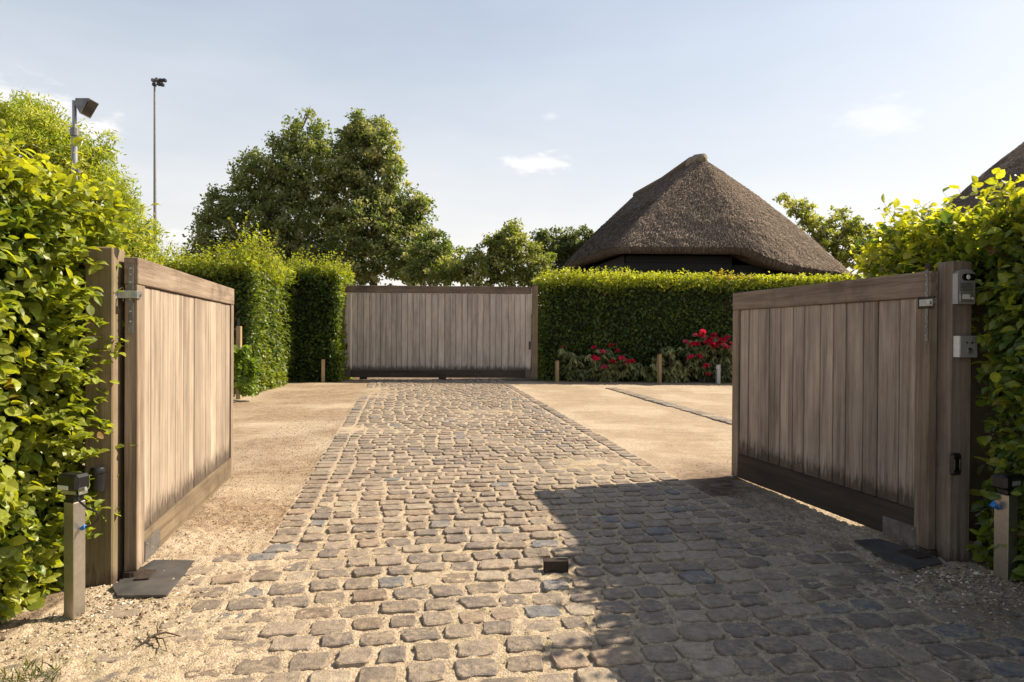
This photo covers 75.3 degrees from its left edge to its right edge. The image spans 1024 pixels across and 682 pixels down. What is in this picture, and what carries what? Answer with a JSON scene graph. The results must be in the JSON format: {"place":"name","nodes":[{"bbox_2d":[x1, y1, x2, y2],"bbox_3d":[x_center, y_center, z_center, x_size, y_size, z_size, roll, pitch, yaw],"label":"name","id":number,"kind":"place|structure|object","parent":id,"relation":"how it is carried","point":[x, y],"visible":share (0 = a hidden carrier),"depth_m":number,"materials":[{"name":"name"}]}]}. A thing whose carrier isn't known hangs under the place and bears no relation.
{"place":"outdoors","nodes":[
{"label":"outdoors","id":0,"kind":"place"},
{"bbox_2d":[0,378,1023,681],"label":"driveway","id":1,"kind":"structure","parent":0,"point":[668,666],"depth_m":3.96,"materials":[{"name":"stone"}]},
{"bbox_2d":[543,558,568,572],"bbox_3d":[0.271,1.390,4.094,0.150,0.081,0.071,0,0,-3],"label":"gate stop","id":2,"kind":"object","parent":1,"relation":"on","point":[556,565],"visible":1,"depth_m":4.07,"materials":[{"name":"black metal"}]},
{"bbox_2d":[0,370,1023,681],"bbox_3d":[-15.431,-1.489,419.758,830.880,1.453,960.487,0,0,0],"label":"ground","id":3,"kind":"structure","parent":0,"point":[618,416],"depth_m":4.42,"materials":[{"name":"beige gravel"}]},
{"bbox_2d":[57,471,99,619],"bbox_3d":[-2.194,1.063,3.376,0.236,0.775,0.090,1,0,17],"label":"bollard light","id":4,"kind":"object","parent":3,"relation":"on","point":[72,486],"visible":0.97,"depth_m":3.37,"materials":[{"name":"wood"}]},
{"bbox_2d":[0,119,159,623],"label":"beech hedge","id":5,"kind":"object","parent":3,"relation":"on","point":[51,224],"visible":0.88,"depth_m":3.54,"materials":[{"name":"green plant"}]},
{"bbox_2d":[70,98,98,463],"bbox_3d":[-3.690,-0.346,5.698,0.202,3.459,0.140,0,0,0],"label":"floodlight mast","id":6,"kind":"object","parent":3,"relation":"on","point":[86,107],"visible":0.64,"depth_m":5.67,"materials":[{"name":"metal"}]},
{"bbox_2d":[0,89,176,269],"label":"willow shrub","id":7,"kind":"object","parent":3,"relation":"on","point":[36,128],"visible":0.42,"depth_m":7.94,"materials":[{"name":"green plant"}]},
{"bbox_2d":[85,246,124,587],"bbox_3d":[-2.376,0.448,3.876,0.150,1.975,0.170,0,0,-9],"label":"gate post","id":8,"kind":"object","parent":3,"relation":"on","point":[104,558],"visible":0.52,"depth_m":3.80,"materials":[{"name":"brown wood"}]},
{"bbox_2d":[89,466,106,491],"bbox_3d":[-2.338,0.778,3.753,0.084,0.135,0.097,0,0,-9],"label":"photocell sensor","id":9,"kind":"object","parent":8,"relation":"attached to","point":[98,482],"visible":1,"depth_m":3.72,"materials":[{"name":"black plastic"}]},
{"bbox_2d":[115,257,233,579],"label":"driveway gate","id":10,"kind":"structure","parent":8,"relation":"attached to","point":[179,379],"depth_m":4.61,"materials":[{"name":"brown wood"}]},
{"bbox_2d":[112,560,194,597],"bbox_3d":[-2.081,1.388,3.912,0.374,0.022,0.577,0,0,0],"label":"motor cover plate","id":11,"kind":"object","parent":3,"relation":"on","point":[153,579],"visible":0.97,"depth_m":3.84,"materials":[{"name":"metal"}]},
{"bbox_2d":[130,622,179,655],"bbox_3d":[-1.668,1.395,3.120,0.207,0.056,0.247,0,0,0],"label":"fallen twig","id":12,"kind":"object","parent":3,"relation":"on","point":[153,636],"visible":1,"depth_m":3.10,"materials":[{"name":"brown wood"}]},
{"bbox_2d":[151,77,166,257],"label":"sports floodlight mast","id":13,"kind":"object","parent":3,"relation":"on","point":[159,81],"visible":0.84,"depth_m":51.83,"materials":[{"name":"metal"}]},
{"bbox_2d":[135,235,300,392],"bbox_3d":[-8.029,-0.633,15.928,5.404,3.788,3.774,0,0,0],"label":"beech hedge","id":14,"kind":"object","parent":3,"relation":"on","point":[263,311],"visible":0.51,"depth_m":14.94,"materials":[{"name":"green plant"}]},
{"bbox_2d":[236,318,241,398],"bbox_3d":[-5.473,0.354,13.303,0.090,1.620,0.080,0,0,0],"label":"bollard light","id":15,"kind":"object","parent":3,"relation":"on","point":[238,338],"visible":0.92,"depth_m":13.26,"materials":[{"name":"brown wood"}]},
{"bbox_2d":[233,344,262,397],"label":"hydrangea shrub","id":16,"kind":"object","parent":3,"relation":"on","point":[246,369],"visible":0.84,"depth_m":12.35,"materials":[{"name":"green plant"}]},
{"bbox_2d":[214,211,282,285],"bbox_3d":[-5.939,-0.887,15.203,1.368,3.968,1.545,1,1,33],"label":"hedge sapling","id":17,"kind":"object","parent":3,"relation":"on","point":[253,242],"visible":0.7,"depth_m":15.07,"materials":[{"name":"green plant"}]},
{"bbox_2d":[177,105,351,268],"bbox_3d":[-11.480,-5.099,30.958,8.393,11.921,4.939,0,0,0],"label":"maple tree","id":18,"kind":"object","parent":3,"relation":"on","point":[282,205],"visible":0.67,"depth_m":30.29,"materials":[{"name":"green plant"}]},
{"bbox_2d":[265,245,356,381],"bbox_3d":[-5.512,-0.674,18.218,2.417,3.794,2.185,0,0,0],"label":"beech hedge","id":19,"kind":"object","parent":3,"relation":"on","point":[320,299],"visible":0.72,"depth_m":17.41,"materials":[{"name":"green plant"}]},
{"bbox_2d":[321,359,324,381],"bbox_3d":[-4.909,0.787,17.242,0.085,0.621,0.085,0,0,-23],"label":"bollard light","id":20,"kind":"object","parent":3,"relation":"on","point":[322,370],"visible":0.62,"depth_m":17.20,"materials":[{"name":"brown wood"}]},
{"bbox_2d":[338,283,344,374],"bbox_3d":[-4.644,-0.242,18.056,0.160,2.650,0.200,0,0,-2],"label":"gate post","id":21,"kind":"object","parent":3,"relation":"on","point":[342,327],"visible":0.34,"depth_m":17.96,"materials":[{"name":"brown wood"}]},
{"bbox_2d":[309,107,438,285],"bbox_3d":[-6.269,-4.782,30.258,6.534,11.377,4.183,0,0,0],"label":"maple tree","id":22,"kind":"object","parent":3,"relation":"on","point":[394,223],"visible":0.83,"depth_m":29.62,"materials":[{"name":"green plant"}]},
{"bbox_2d":[394,227,457,285],"bbox_3d":[-3.417,-1.811,26.971,3.012,5.502,2.486,0,0,0],"label":"tree","id":23,"kind":"object","parent":3,"relation":"on","point":[426,252],"visible":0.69,"depth_m":26.64,"materials":[{"name":"green plant"}]},
{"bbox_2d":[0,526,899,681],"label":"grass","id":24,"kind":"structure","parent":3,"relation":"on","point":[19,677],"depth_m":2.81,"materials":[{"name":"green plant"}]},
{"bbox_2d":[423,217,567,300],"bbox_3d":[-0.634,-1.905,25.962,5.612,5.755,2.701,0,0,0],"label":"background shrub","id":25,"kind":"object","parent":3,"relation":"on","point":[506,252],"visible":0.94,"depth_m":25.54,"materials":[{"name":"green plant"}]},
{"bbox_2d":[531,285,537,380],"bbox_3d":[0.621,-0.210,18.201,0.160,2.650,0.200,0,0,-2],"label":"gate post","id":26,"kind":"object","parent":3,"relation":"on","point":[534,358],"visible":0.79,"depth_m":18.10,"materials":[{"name":"brown wood"}]},
{"bbox_2d":[345,285,531,379],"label":"driveway gate","id":27,"kind":"structure","parent":26,"relation":"attached to","point":[442,332],"depth_m":18.11,"materials":[{"name":"brown wood"}]},
{"bbox_2d":[554,357,559,381],"bbox_3d":[1.199,0.782,17.696,0.170,0.688,0.166,0,0,-23],"label":"bollard light","id":28,"kind":"object","parent":3,"relation":"on","point":[556,370],"visible":0.86,"depth_m":17.66,"materials":[{"name":"brown wood"}]},
{"bbox_2d":[526,223,594,273],"bbox_3d":[2.672,-2.595,34.218,4.177,6.831,2.959,0,0,0],"label":"tree","id":29,"kind":"object","parent":3,"relation":"on","point":[565,247],"visible":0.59,"depth_m":33.50,"materials":[{"name":"green plant"}]},
{"bbox_2d":[556,343,647,381],"bbox_3d":[2.418,0.639,17.910,2.541,1.215,0.889,0,0,0],"label":"rhododendron","id":30,"kind":"object","parent":3,"relation":"on","point":[611,372],"visible":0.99,"depth_m":17.91,"materials":[{"name":"green plant"}]},
{"bbox_2d":[657,351,661,383],"bbox_3d":[3.888,0.707,17.508,0.170,0.882,0.166,0,0,-23],"label":"bollard light","id":31,"kind":"object","parent":3,"relation":"on","point":[659,368],"visible":0.87,"depth_m":17.47,"materials":[{"name":"brown wood"}]},
{"bbox_2d":[638,346,692,382],"bbox_3d":[4.168,0.662,18.002,1.536,1.074,0.673,0,0,0],"label":"rhododendron","id":32,"kind":"object","parent":3,"relation":"on","point":[672,374],"visible":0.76,"depth_m":17.91,"materials":[{"name":"green plant"}]},
{"bbox_2d":[606,387,731,424],"bbox_3d":[3.046,1.239,12.688,0.312,0.168,6.972,0,0,-11],"label":"kerb strip","id":33,"kind":"object","parent":3,"relation":"on","point":[694,411],"visible":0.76,"depth_m":12.37,"materials":[{"name":"stone"}]},
{"bbox_2d":[531,266,870,381],"bbox_3d":[7.343,-0.401,18.640,13.662,3.409,1.718,0,0,0],"label":"beech hedge","id":34,"kind":"object","parent":3,"relation":"on","point":[640,318],"visible":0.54,"depth_m":18.37,"materials":[{"name":"green plant"}]},
{"bbox_2d":[676,329,732,382],"bbox_3d":[5.447,0.460,17.877,2.028,1.581,0.868,0,0,0],"label":"rhododendron","id":35,"kind":"object","parent":3,"relation":"on","point":[699,350],"visible":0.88,"depth_m":17.89,"materials":[{"name":"green plant"}]},
{"bbox_2d":[563,153,852,285],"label":"thatched house","id":36,"kind":"structure","parent":3,"relation":"on","point":[698,213],"depth_m":23.88,"materials":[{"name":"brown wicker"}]},
{"bbox_2d":[716,364,720,383],"bbox_3d":[5.460,0.885,17.617,0.130,0.520,0.090,0,0,-11],"label":"utility post","id":37,"kind":"object","parent":3,"relation":"on","point":[718,371],"visible":0.92,"depth_m":17.59,"materials":[{"name":"grey metal"}]},
{"bbox_2d":[771,192,879,274],"bbox_3d":[16.119,-3.205,32.993,6.908,8.231,3.096,0,0,0],"label":"tree","id":38,"kind":"object","parent":3,"relation":"on","point":[846,233],"visible":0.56,"depth_m":32.63,"materials":[{"name":"green plant"}]},
{"bbox_2d":[855,539,941,570],"bbox_3d":[2.547,1.412,4.450,0.379,0.022,0.553,0,0,-26],"label":"motor cover plate","id":39,"kind":"object","parent":3,"relation":"on","point":[905,556],"visible":1,"depth_m":4.38,"materials":[{"name":"metal"}]},
{"bbox_2d":[850,167,1023,580],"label":"beech hedge","id":40,"kind":"object","parent":3,"relation":"on","point":[985,241],"visible":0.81,"depth_m":4.29,"materials":[{"name":"green plant"}]},
{"bbox_2d":[935,261,971,561],"bbox_3d":[2.908,0.473,4.380,0.155,1.985,0.130,0,0,-9],"label":"gate post","id":41,"kind":"object","parent":3,"relation":"on","point":[953,382],"visible":0.7,"depth_m":4.32,"materials":[{"name":"brown wood"}]},
{"bbox_2d":[732,263,937,556],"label":"driveway gate","id":42,"kind":"structure","parent":41,"relation":"attached to","point":[833,397],"depth_m":5.17,"materials":[{"name":"brown wood"}]},
{"bbox_2d":[950,453,960,474],"bbox_3d":[2.869,0.796,4.289,0.075,0.140,0.040,0,0,-9],"label":"photocell sensor","id":43,"kind":"object","parent":41,"relation":"attached to","point":[955,463],"visible":1,"depth_m":4.28,"materials":[{"name":"black plastic"}]},
{"bbox_2d":[952,269,975,303],"bbox_3d":[2.920,-0.351,4.279,0.128,0.225,0.057,0,0,-9],"label":"intercom","id":44,"kind":"object","parent":41,"relation":"attached to","point":[963,292],"visible":1,"depth_m":4.26,"materials":[{"name":"grey metal"}]},
{"bbox_2d":[953,336,976,357],"bbox_3d":[2.929,0.036,4.283,0.131,0.140,0.059,0,0,-9],"label":"key switch","id":45,"kind":"object","parent":41,"relation":"attached to","point":[964,346],"visible":0.98,"depth_m":4.26,"materials":[{"name":"grey metal"}]},
{"bbox_2d":[940,142,1023,212],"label":"thatched house","id":46,"kind":"structure","parent":3,"relation":"on","point":[1011,163],"depth_m":23.05,"materials":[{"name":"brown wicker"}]},
{"bbox_2d":[989,472,1023,580],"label":"bollard light","id":47,"kind":"object","parent":3,"relation":"on","point":[1004,505],"visible":0.84,"depth_m":3.98,"materials":[{"name":"wood"}]},
{"bbox_2d":[0,0,1023,332],"label":"sky","id":48,"kind":"structure","parent":0,"point":[547,114],"materials":[{"name":"blue"}]},
{"bbox_2d":[893,207,932,231],"bbox_3d":[13.641,-1.687,22.217,3.088,5.530,2.148,0,0,0],"label":"tree","id":49,"kind":"object","parent":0,"point":[930,212],"depth_m":22.05,"materials":[{"name":"green plant"}]}
]}

